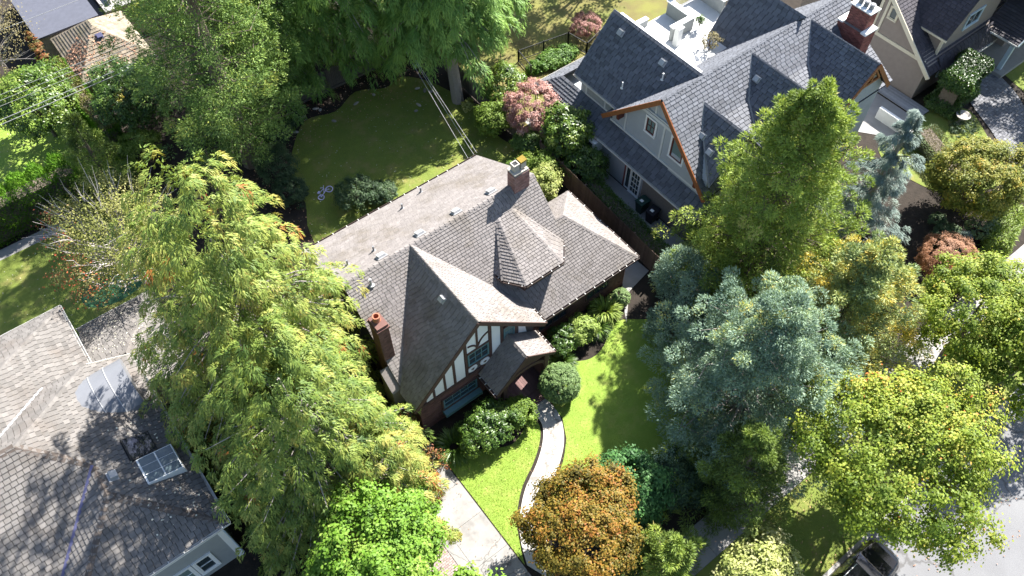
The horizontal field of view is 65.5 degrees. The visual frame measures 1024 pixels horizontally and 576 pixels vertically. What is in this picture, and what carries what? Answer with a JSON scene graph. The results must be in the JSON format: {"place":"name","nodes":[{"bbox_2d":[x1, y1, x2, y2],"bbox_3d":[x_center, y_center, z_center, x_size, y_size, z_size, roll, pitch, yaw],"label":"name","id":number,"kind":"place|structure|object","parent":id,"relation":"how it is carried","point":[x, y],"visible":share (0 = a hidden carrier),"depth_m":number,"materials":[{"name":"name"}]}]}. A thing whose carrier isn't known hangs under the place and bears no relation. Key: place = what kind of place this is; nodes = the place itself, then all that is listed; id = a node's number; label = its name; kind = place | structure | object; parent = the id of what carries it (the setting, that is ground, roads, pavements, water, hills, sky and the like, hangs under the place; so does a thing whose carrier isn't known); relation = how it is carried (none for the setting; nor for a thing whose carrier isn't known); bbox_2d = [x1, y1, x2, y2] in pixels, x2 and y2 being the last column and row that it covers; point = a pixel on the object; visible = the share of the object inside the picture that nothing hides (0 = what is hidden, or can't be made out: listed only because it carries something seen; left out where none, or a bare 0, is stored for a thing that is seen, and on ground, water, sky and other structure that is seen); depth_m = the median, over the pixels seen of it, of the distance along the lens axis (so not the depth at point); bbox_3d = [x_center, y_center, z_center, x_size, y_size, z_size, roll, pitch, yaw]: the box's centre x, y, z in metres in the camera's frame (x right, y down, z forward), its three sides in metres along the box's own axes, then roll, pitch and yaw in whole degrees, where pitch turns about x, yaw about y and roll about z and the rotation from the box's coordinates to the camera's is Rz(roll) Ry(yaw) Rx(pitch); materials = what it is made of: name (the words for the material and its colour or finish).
{"place":"outdoors","nodes":[
{"label":"outdoors","id":0,"kind":"place"},
{"bbox_2d":[0,222,64,259],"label":"garden path","id":1,"kind":"structure","parent":0,"point":[14,248],"depth_m":50.47,"materials":[{"name":"grey concrete"}]},
{"bbox_2d":[0,62,138,189],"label":"lawn","id":2,"kind":"structure","parent":0,"point":[13,160],"depth_m":55.18,"materials":[{"name":"green plant"}]},
{"bbox_2d":[0,0,38,103],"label":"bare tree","id":3,"kind":"object","parent":2,"relation":"on","point":[2,60],"visible":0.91,"depth_m":53.73,"materials":[{"name":"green plant"}]},
{"bbox_2d":[0,55,86,145],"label":"laurel tree","id":4,"kind":"object","parent":2,"relation":"on","point":[21,78],"visible":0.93,"depth_m":52.11,"materials":[{"name":"green plant"}]},
{"bbox_2d":[44,56,128,158],"bbox_3d":[-29.524,-12.623,55.342,1.857,3.082,9.738,-36,63,-22],"label":"clipped hedge","id":5,"kind":"object","parent":2,"relation":"on","point":[88,118],"visible":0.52,"depth_m":54.08,"materials":[{"name":"green plant"}]},
{"bbox_2d":[0,197,162,335],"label":"back lawn","id":6,"kind":"structure","parent":0,"point":[23,290],"depth_m":48.60,"materials":[{"name":"green plant"}]},
{"bbox_2d":[26,158,192,309],"bbox_3d":[-21.841,-2.555,44.273,8.555,10.332,8.753,-5,56,-4],"label":"birch tree","id":7,"kind":"object","parent":6,"relation":"on","point":[114,200],"visible":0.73,"depth_m":42.07,"materials":[{"name":"green plant"}]},
{"bbox_2d":[82,267,142,306],"bbox_3d":[-24.263,-0.121,48.607,4.000,0.001,2.500,-32,61,-20],"label":"putting green","id":8,"kind":"object","parent":6,"relation":"on","point":[121,296],"visible":0.56,"depth_m":48.34,"materials":[{"name":"green plant"}]},
{"bbox_2d":[10,0,173,65],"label":"flat roofed building","id":9,"kind":"structure","parent":0,"point":[53,23],"depth_m":59.23,"materials":[{"name":"beige paint"}]},
{"bbox_2d":[24,31,48,61],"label":"red vine","id":10,"kind":"object","parent":9,"relation":"attached to","point":[37,49],"visible":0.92,"depth_m":56.85,"materials":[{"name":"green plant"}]},
{"bbox_2d":[0,292,244,575],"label":"cedar shingle house","id":11,"kind":"structure","parent":0,"point":[74,501],"depth_m":35.53,"materials":[{"name":"grey wood"}]},
{"bbox_2d":[290,77,550,242],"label":"back lawn","id":12,"kind":"structure","parent":0,"point":[379,168],"depth_m":55.34,"materials":[{"name":"green plant"}]},
{"bbox_2d":[330,170,378,212],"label":"dark shrub","id":13,"kind":"object","parent":12,"relation":"on","point":[344,196],"visible":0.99,"depth_m":50.99,"materials":[{"name":"green plant"}]},
{"bbox_2d":[366,178,398,206],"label":"dark shrub","id":14,"kind":"object","parent":12,"relation":"on","point":[382,192],"visible":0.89,"depth_m":51.66,"materials":[{"name":"green plant"}]},
{"bbox_2d":[471,100,511,137],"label":"lime bush","id":15,"kind":"object","parent":12,"relation":"on","point":[489,126],"visible":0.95,"depth_m":54.09,"materials":[{"name":"green plant"}]},
{"bbox_2d":[516,148,563,184],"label":"bright bush","id":16,"kind":"object","parent":12,"relation":"on","point":[536,159],"visible":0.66,"depth_m":51.76,"materials":[{"name":"green plant"}]},
{"bbox_2d":[420,442,530,575],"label":"driveway","id":17,"kind":"structure","parent":0,"point":[479,533],"depth_m":39.80,"materials":[{"name":"concrete"}]},
{"bbox_2d":[447,419,540,564],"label":"front lawn","id":18,"kind":"structure","parent":0,"point":[486,508],"depth_m":41.71,"materials":[{"name":"green plant"}]},
{"bbox_2d":[0,0,1023,575],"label":"yard ground","id":19,"kind":"structure","parent":0,"point":[918,206],"depth_m":51.92,"materials":[{"name":"soil"}]},
{"bbox_2d":[0,151,94,247],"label":"cedar hedge","id":20,"kind":"object","parent":19,"relation":"on","point":[18,213],"visible":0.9,"depth_m":49.97,"materials":[{"name":"green plant"}]},
{"bbox_2d":[59,112,141,216],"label":"hedge conifer","id":21,"kind":"object","parent":19,"relation":"on","point":[72,134],"visible":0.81,"depth_m":49.63,"materials":[{"name":"green plant"}]},
{"bbox_2d":[50,11,154,97],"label":"old garage","id":22,"kind":"structure","parent":19,"relation":"on","point":[64,41],"depth_m":56.31,"materials":[{"name":"brown wood"}]},
{"bbox_2d":[80,54,174,139],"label":"holly tree","id":23,"kind":"object","parent":19,"relation":"on","point":[104,87],"visible":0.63,"depth_m":52.38,"materials":[{"name":"green plant"}]},
{"bbox_2d":[116,127,163,160],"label":"shrub","id":24,"kind":"object","parent":19,"relation":"on","point":[134,146],"visible":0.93,"depth_m":52.65,"materials":[{"name":"green plant"}]},
{"bbox_2d":[96,0,317,169],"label":"yew tree","id":25,"kind":"object","parent":19,"relation":"on","point":[208,55],"visible":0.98,"depth_m":46.33,"materials":[{"name":"green plant"}]},
{"bbox_2d":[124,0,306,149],"bbox_3d":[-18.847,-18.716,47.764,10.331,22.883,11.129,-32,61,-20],"label":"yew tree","id":26,"kind":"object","parent":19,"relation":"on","point":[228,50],"visible":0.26,"depth_m":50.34,"materials":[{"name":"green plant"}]},
{"bbox_2d":[193,152,246,229],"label":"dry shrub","id":27,"kind":"object","parent":19,"relation":"on","point":[213,189],"visible":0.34,"depth_m":47.90,"materials":[{"name":"green plant"}]},
{"bbox_2d":[106,143,388,531],"bbox_3d":[-11.934,2.039,35.840,14.001,20.536,12.896,-32,61,-20],"label":"cedar tree","id":28,"kind":"object","parent":19,"relation":"on","point":[238,297],"visible":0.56,"depth_m":32.45,"materials":[{"name":"green plant"}]},
{"bbox_2d":[161,0,363,132],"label":"cedar tree","id":29,"kind":"object","parent":19,"relation":"on","point":[308,42],"visible":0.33,"depth_m":53.56,"materials":[{"name":"green plant"}]},
{"bbox_2d":[249,113,297,147],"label":"dark shrub","id":30,"kind":"object","parent":19,"relation":"on","point":[291,124],"visible":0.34,"depth_m":54.22,"materials":[{"name":"green plant"}]},
{"bbox_2d":[249,140,300,188],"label":"dark shrub","id":31,"kind":"object","parent":19,"relation":"on","point":[277,149],"visible":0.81,"depth_m":52.06,"materials":[{"name":"green plant"}]},
{"bbox_2d":[269,173,309,210],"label":"dark shrub","id":32,"kind":"object","parent":19,"relation":"on","point":[301,191],"visible":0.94,"depth_m":51.36,"materials":[{"name":"green plant"}]},
{"bbox_2d":[189,307,435,575],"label":"cedar tree","id":33,"kind":"object","parent":19,"relation":"on","point":[288,425],"visible":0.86,"depth_m":32.81,"materials":[{"name":"green plant"}]},
{"bbox_2d":[243,43,393,125],"bbox_3d":[-12.885,-15.434,58.076,14.503,1.760,0.301,-32,61,-20],"label":"wooden fence","id":34,"kind":"object","parent":19,"relation":"on","point":[334,79],"visible":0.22,"depth_m":58.00,"materials":[{"name":"brown wood"}]},
{"bbox_2d":[257,0,412,94],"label":"cedar tree","id":35,"kind":"object","parent":19,"relation":"on","point":[368,14],"visible":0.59,"depth_m":53.86,"materials":[{"name":"green plant"}]},
{"bbox_2d":[300,477,452,575],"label":"maple tree","id":36,"kind":"object","parent":19,"relation":"on","point":[414,551],"visible":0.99,"depth_m":33.57,"materials":[{"name":"green plant"}]},
{"bbox_2d":[312,417,462,566],"bbox_3d":[-6.452,8.702,37.758,6.902,9.084,7.530,-14,57,-9],"label":"cedar tree","id":37,"kind":"object","parent":19,"relation":"on","point":[410,462],"visible":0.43,"depth_m":36.36,"materials":[{"name":"green plant"}]},
{"bbox_2d":[356,468,443,550],"bbox_3d":[-5.803,10.946,38.325,4.528,4.843,4.488,-32,61,-20],"label":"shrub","id":38,"kind":"object","parent":19,"relation":"on","point":[434,507],"visible":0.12,"depth_m":37.84,"materials":[{"name":"green plant"}]},
{"bbox_2d":[375,0,525,104],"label":"cedar tree","id":39,"kind":"object","parent":19,"relation":"on","point":[444,16],"visible":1,"depth_m":51.97,"materials":[{"name":"green plant"}]},
{"bbox_2d":[433,425,475,469],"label":"strap leaf plant","id":40,"kind":"object","parent":19,"relation":"on","point":[446,442],"visible":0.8,"depth_m":42.15,"materials":[{"name":"green plant"}]},
{"bbox_2d":[430,560,505,575],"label":"maple tree","id":41,"kind":"object","parent":19,"relation":"on","point":[463,572],"visible":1,"depth_m":34.36,"materials":[{"name":"green plant"}]},
{"bbox_2d":[302,154,639,430],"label":"tudor house","id":42,"kind":"structure","parent":19,"relation":"on","point":[481,274],"depth_m":42.03,"materials":[{"name":"grey"}]},
{"bbox_2d":[445,58,523,135],"bbox_3d":[-2.136,-13.717,56.896,0.132,1.760,9.603,-32,61,-20],"label":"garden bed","id":43,"kind":"object","parent":19,"relation":"on","point":[467,85],"visible":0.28,"depth_m":57.38,"materials":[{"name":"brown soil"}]},
{"bbox_2d":[454,396,525,458],"bbox_3d":[-1.162,7.228,42.337,4.351,2.460,3.006,-32,61,-20],"label":"rhododendron","id":44,"kind":"object","parent":19,"relation":"on","point":[492,420],"visible":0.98,"depth_m":41.55,"materials":[{"name":"green plant"}]},
{"bbox_2d":[505,392,539,429],"bbox_3d":[0.336,6.816,42.837,2.272,2.089,2.183,-32,61,-20],"label":"viburnum","id":45,"kind":"object","parent":19,"relation":"on","point":[523,403],"visible":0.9,"depth_m":42.42,"materials":[{"name":"green plant"}]},
{"bbox_2d":[510,128,544,155],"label":"bush","id":46,"kind":"object","parent":19,"relation":"on","point":[530,136],"visible":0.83,"depth_m":53.51,"materials":[{"name":"green plant"}]},
{"bbox_2d":[501,77,559,136],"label":"pink maple","id":47,"kind":"object","parent":19,"relation":"on","point":[514,118],"visible":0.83,"depth_m":53.33,"materials":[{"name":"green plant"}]},
{"bbox_2d":[520,399,563,575],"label":"front path base","id":48,"kind":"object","parent":19,"relation":"on","point":[551,422],"visible":0.61,"depth_m":42.41,"materials":[{"name":"concrete"}]},
{"bbox_2d":[530,159,563,200],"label":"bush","id":49,"kind":"object","parent":19,"relation":"on","point":[540,174],"visible":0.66,"depth_m":50.59,"materials":[{"name":"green plant"}]},
{"bbox_2d":[537,361,581,404],"bbox_3d":[2.638,5.252,43.692,2.484,2.454,2.448,-32,61,-20],"label":"topiary ball","id":50,"kind":"object","parent":19,"relation":"on","point":[558,370],"visible":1,"depth_m":42.94,"materials":[{"name":"green plant"}]},
{"bbox_2d":[544,322,577,357],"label":"flowering shrub","id":51,"kind":"object","parent":19,"relation":"on","point":[557,338],"visible":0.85,"depth_m":44.91,"materials":[{"name":"green plant"}]},
{"bbox_2d":[509,449,650,575],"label":"japanese maple","id":52,"kind":"object","parent":19,"relation":"on","point":[622,534],"visible":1,"depth_m":35.37,"materials":[{"name":"orange plant"}]},
{"bbox_2d":[563,311,601,348],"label":"lime shrub","id":53,"kind":"object","parent":19,"relation":"on","point":[578,320],"visible":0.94,"depth_m":45.27,"materials":[{"name":"green plant"}]},
{"bbox_2d":[561,144,610,182],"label":"rhododendron","id":54,"kind":"object","parent":19,"relation":"on","point":[590,171],"visible":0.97,"depth_m":51.63,"materials":[{"name":"green plant"}]},
{"bbox_2d":[539,140,661,271],"bbox_3d":[5.404,-5.267,51.028,0.133,1.860,12.110,-31,61,-19],"label":"wooden fence","id":55,"kind":"object","parent":19,"relation":"on","point":[585,195],"visible":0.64,"depth_m":50.38,"materials":[{"name":"brown wood"}]},
{"bbox_2d":[586,293,623,327],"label":"fern","id":56,"kind":"object","parent":19,"relation":"on","point":[598,305],"visible":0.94,"depth_m":46.90,"materials":[{"name":"green plant"}]},
{"bbox_2d":[611,288,630,305],"bbox_3d":[6.502,0.572,47.615,1.215,1.287,1.239,-32,61,-20],"label":"boxwood ball","id":57,"kind":"object","parent":19,"relation":"on","point":[624,293],"visible":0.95,"depth_m":47.23,"materials":[{"name":"green plant"}]},
{"bbox_2d":[581,175,678,276],"bbox_3d":[7.394,-4.150,50.442,1.704,1.561,9.029,-30,61,-19],"label":"clipped hedge","id":58,"kind":"object","parent":19,"relation":"on","point":[596,186],"visible":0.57,"depth_m":50.28,"materials":[{"name":"green plant"}]},
{"bbox_2d":[526,115,745,318],"bbox_3d":[7.050,-5.272,52.155,2.800,0.001,21.000,-32,61,-20],"label":"side passage","id":59,"kind":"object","parent":19,"relation":"on","point":[623,193],"depth_m":52.01},
{"bbox_2d":[539,100,596,161],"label":"rhododendron","id":60,"kind":"object","parent":59,"relation":"on","point":[574,136],"visible":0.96,"depth_m":51.51,"materials":[{"name":"green plant"}]},
{"bbox_2d":[619,512,709,575],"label":"young conifer","id":61,"kind":"object","parent":19,"relation":"on","point":[672,552],"visible":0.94,"depth_m":36.21,"materials":[{"name":"green plant"}]},
{"bbox_2d":[639,444,711,515],"bbox_3d":[8.068,9.663,40.157,3.931,3.289,3.552,-5,56,-3],"label":"dark bush","id":62,"kind":"object","parent":19,"relation":"on","point":[682,465],"visible":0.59,"depth_m":39.30,"materials":[{"name":"green plant"}]},
{"bbox_2d":[648,243,720,310],"bbox_3d":[9.851,-0.384,46.275,3.812,4.584,4.034,-32,61,-20],"label":"blue green bush","id":63,"kind":"object","parent":19,"relation":"on","point":[664,265],"visible":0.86,"depth_m":45.28,"materials":[{"name":"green plant"}]},
{"bbox_2d":[677,419,792,538],"bbox_3d":[11.293,8.532,37.898,5.791,8.284,5.562,8,56,5],"label":"green cypress","id":64,"kind":"object","parent":19,"relation":"on","point":[750,438],"visible":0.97,"depth_m":37.38,"materials":[{"name":"green plant"}]},
{"bbox_2d":[635,266,874,499],"bbox_3d":[12.459,3.885,39.202,11.875,11.398,11.832,3,56,2],"label":"blue cypress","id":65,"kind":"object","parent":19,"relation":"on","point":[750,347],"visible":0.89,"depth_m":37.95,"materials":[{"name":"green plant"}]},
{"bbox_2d":[651,75,875,349],"bbox_3d":[14.626,-4.899,42.873,12.650,15.289,12.245,26,59,17],"label":"cypress tree","id":66,"kind":"object","parent":19,"relation":"on","point":[808,123],"visible":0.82,"depth_m":41.07,"materials":[{"name":"green plant"}]},
{"bbox_2d":[770,229,940,410],"bbox_3d":[18.913,0.913,42.423,11.285,9.452,10.019,-32,61,-20],"label":"gold cypress","id":67,"kind":"object","parent":19,"relation":"on","point":[872,272],"visible":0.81,"depth_m":41.05,"materials":[{"name":"green plant"}]},
{"bbox_2d":[817,109,925,261],"bbox_3d":[21.489,-6.310,46.652,6.335,10.680,7.287,-32,61,-20],"label":"blue spruce","id":68,"kind":"object","parent":19,"relation":"on","point":[909,126],"visible":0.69,"depth_m":45.50,"materials":[{"name":"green plant"}]},
{"bbox_2d":[858,93,908,136],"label":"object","id":69,"kind":"object","parent":19,"relation":"on","point":[871,124],"depth_m":56.90,"materials":[{"name":"grey"}]},
{"bbox_2d":[875,106,912,152],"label":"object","id":70,"kind":"structure","parent":69,"relation":"on","point":[886,117],"depth_m":56.06,"materials":[{"name":"white paint"}]},
{"bbox_2d":[877,85,928,118],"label":"board walk","id":71,"kind":"structure","parent":19,"relation":"on","point":[899,99],"depth_m":57.78,"materials":[{"name":"wood"}]},
{"bbox_2d":[800,0,1023,98],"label":"taupe house","id":72,"kind":"structure","parent":19,"relation":"on","point":[917,46],"depth_m":56.58,"materials":[{"name":"paint"}]},
{"bbox_2d":[914,230,977,279],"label":"rust shrub","id":73,"kind":"object","parent":19,"relation":"on","point":[922,257],"visible":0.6,"depth_m":47.92,"materials":[{"name":"brown plant"}]},
{"bbox_2d":[923,47,995,120],"bbox_3d":[31.674,-14.478,56.436,2.874,3.641,4.355,39,64,23],"label":"holly hedge","id":74,"kind":"object","parent":19,"relation":"on","point":[959,83],"visible":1,"depth_m":55.50,"materials":[{"name":"green plant"}]},
{"bbox_2d":[923,132,1023,220],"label":"round tree","id":75,"kind":"object","parent":19,"relation":"on","point":[993,170],"visible":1,"depth_m":48.22,"materials":[{"name":"green plant"}]},
{"bbox_2d":[964,212,999,240],"bbox_3d":[29.735,-3.840,50.358,2.325,1.771,2.254,-32,61,-20],"label":"clipped bowl","id":76,"kind":"object","parent":19,"relation":"on","point":[978,227],"visible":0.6,"depth_m":49.74,"materials":[{"name":"plant"}]},
{"bbox_2d":[970,73,1023,169],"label":"cobbled walk","id":77,"kind":"structure","parent":19,"relation":"on","point":[997,105],"depth_m":57.31,"materials":[{"name":"grey stone"}]},
{"bbox_2d":[976,201,1023,257],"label":"bamboo hedge","id":78,"kind":"object","parent":19,"relation":"on","point":[1008,230],"visible":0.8,"depth_m":49.52,"materials":[{"name":"green plant"}]},
{"bbox_2d":[383,0,688,129],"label":"neighbour lawn","id":79,"kind":"structure","parent":0,"point":[547,19],"depth_m":62.89,"materials":[{"name":"green plant"}]},
{"bbox_2d":[384,0,531,56],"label":"cedar tree","id":80,"kind":"object","parent":79,"relation":"on","point":[519,11],"visible":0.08,"depth_m":56.92,"materials":[{"name":"green plant"}]},
{"bbox_2d":[478,59,526,103],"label":"laurel bush","id":81,"kind":"object","parent":79,"relation":"on","point":[501,71],"visible":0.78,"depth_m":55.24,"materials":[{"name":"green plant"}]},
{"bbox_2d":[523,41,579,76],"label":"ivy bank","id":82,"kind":"structure","parent":79,"relation":"on","point":[552,54],"depth_m":59.62,"materials":[{"name":"green plant"}]},
{"bbox_2d":[518,30,599,76],"bbox_3d":[3.808,-18.042,60.257,6.626,1.120,2.015,-24,59,-16],"label":"iron railing","id":83,"kind":"object","parent":79,"relation":"on","point":[527,63],"visible":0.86,"depth_m":60.31,"materials":[{"name":"black metal"}]},
{"bbox_2d":[569,10,601,38],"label":"red shrub","id":84,"kind":"object","parent":79,"relation":"on","point":[596,25],"visible":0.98,"depth_m":60.81,"materials":[{"name":"pink plant"}]},
{"bbox_2d":[623,261,648,321],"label":"side patio","id":85,"kind":"structure","parent":0,"point":[635,272],"depth_m":49.06,"materials":[{"name":"grey concrete"}]},
{"bbox_2d":[550,319,731,514],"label":"side lawn","id":86,"kind":"structure","parent":0,"point":[622,330],"depth_m":44.10,"materials":[{"name":"green plant"}]},
{"bbox_2d":[583,441,684,537],"bbox_3d":[5.664,9.797,39.074,5.279,4.909,4.906,-32,61,-20],"label":"emerald bush","id":87,"kind":"object","parent":86,"relation":"on","point":[651,503],"visible":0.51,"depth_m":38.22,"materials":[{"name":"green plant"}]},
{"bbox_2d":[642,299,706,353],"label":"blue green bush","id":88,"kind":"object","parent":86,"relation":"on","point":[654,315],"visible":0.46,"depth_m":44.83,"materials":[{"name":"green plant"}]},
{"bbox_2d":[535,0,891,240],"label":"slate roofed house","id":89,"kind":"structure","parent":0,"point":[666,98],"depth_m":49.43,"materials":[{"name":"grey stone"}]},
{"bbox_2d":[637,244,1023,575],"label":"sidewalk","id":90,"kind":"structure","parent":0,"point":[723,542],"depth_m":41.62,"materials":[{"name":"grey concrete"}]},
{"bbox_2d":[695,307,1023,575],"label":"verge grass","id":91,"kind":"structure","parent":0,"point":[805,522],"depth_m":40.45,"materials":[{"name":"green plant"}]},
{"bbox_2d":[709,520,803,575],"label":"pale shrub","id":92,"kind":"object","parent":91,"relation":"on","point":[774,551],"visible":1,"depth_m":36.33,"materials":[{"name":"green plant"}]},
{"bbox_2d":[702,356,1022,574],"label":"verge blades","id":93,"kind":"object","parent":91,"relation":"on","point":[832,488],"visible":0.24,"depth_m":40.39,"materials":[{"name":"green plant"}]},
{"bbox_2d":[780,357,1023,574],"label":"maple tree","id":94,"kind":"object","parent":91,"relation":"on","point":[909,401],"visible":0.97,"depth_m":35.04,"materials":[{"name":"green plant"}]},
{"bbox_2d":[897,246,1023,377],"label":"maple tree","id":95,"kind":"object","parent":91,"relation":"on","point":[994,281],"visible":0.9,"depth_m":40.57,"materials":[{"name":"green plant"}]},
{"bbox_2d":[957,287,1023,422],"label":"street tree","id":96,"kind":"object","parent":91,"relation":"on","point":[1003,377],"visible":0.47,"depth_m":39.75,"materials":[{"name":"green plant"}]},
{"bbox_2d":[829,393,1023,575],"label":"street","id":97,"kind":"structure","parent":0,"point":[1010,563],"depth_m":40.25,"materials":[{"name":"grey asphalt"}]},
{"bbox_2d":[830,539,898,575],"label":"parked car","id":98,"kind":"object","parent":97,"relation":"on","point":[870,558],"visible":0.91,"depth_m":38.35,"materials":[{"name":"paint"}]},
{"bbox_2d":[878,108,1001,190],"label":"lawn","id":99,"kind":"structure","parent":0,"point":[931,117],"depth_m":55.94,"materials":[{"name":"green plant"}]},
{"bbox_2d":[914,123,976,192],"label":"bush","id":100,"kind":"object","parent":99,"relation":"on","point":[930,142],"visible":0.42,"depth_m":54.12,"materials":[{"name":"green plant"}]},
{"bbox_2d":[948,116,979,138],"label":"bush","id":101,"kind":"object","parent":99,"relation":"on","point":[954,123],"visible":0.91,"depth_m":55.95,"materials":[{"name":"green plant"}]},
{"bbox_2d":[1006,62,1023,90],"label":"lawn","id":102,"kind":"structure","parent":0,"point":[1015,75],"depth_m":59.43,"materials":[{"name":"green plant"}]},
{"label":"ground","id":103,"kind":"structure","parent":0,"visible":0},
{"bbox_2d":[823,384,1023,575],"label":"kerb","id":104,"kind":"structure","parent":103,"relation":"on","point":[839,562],"depth_m":39.66,"materials":[{"name":"grey concrete"}]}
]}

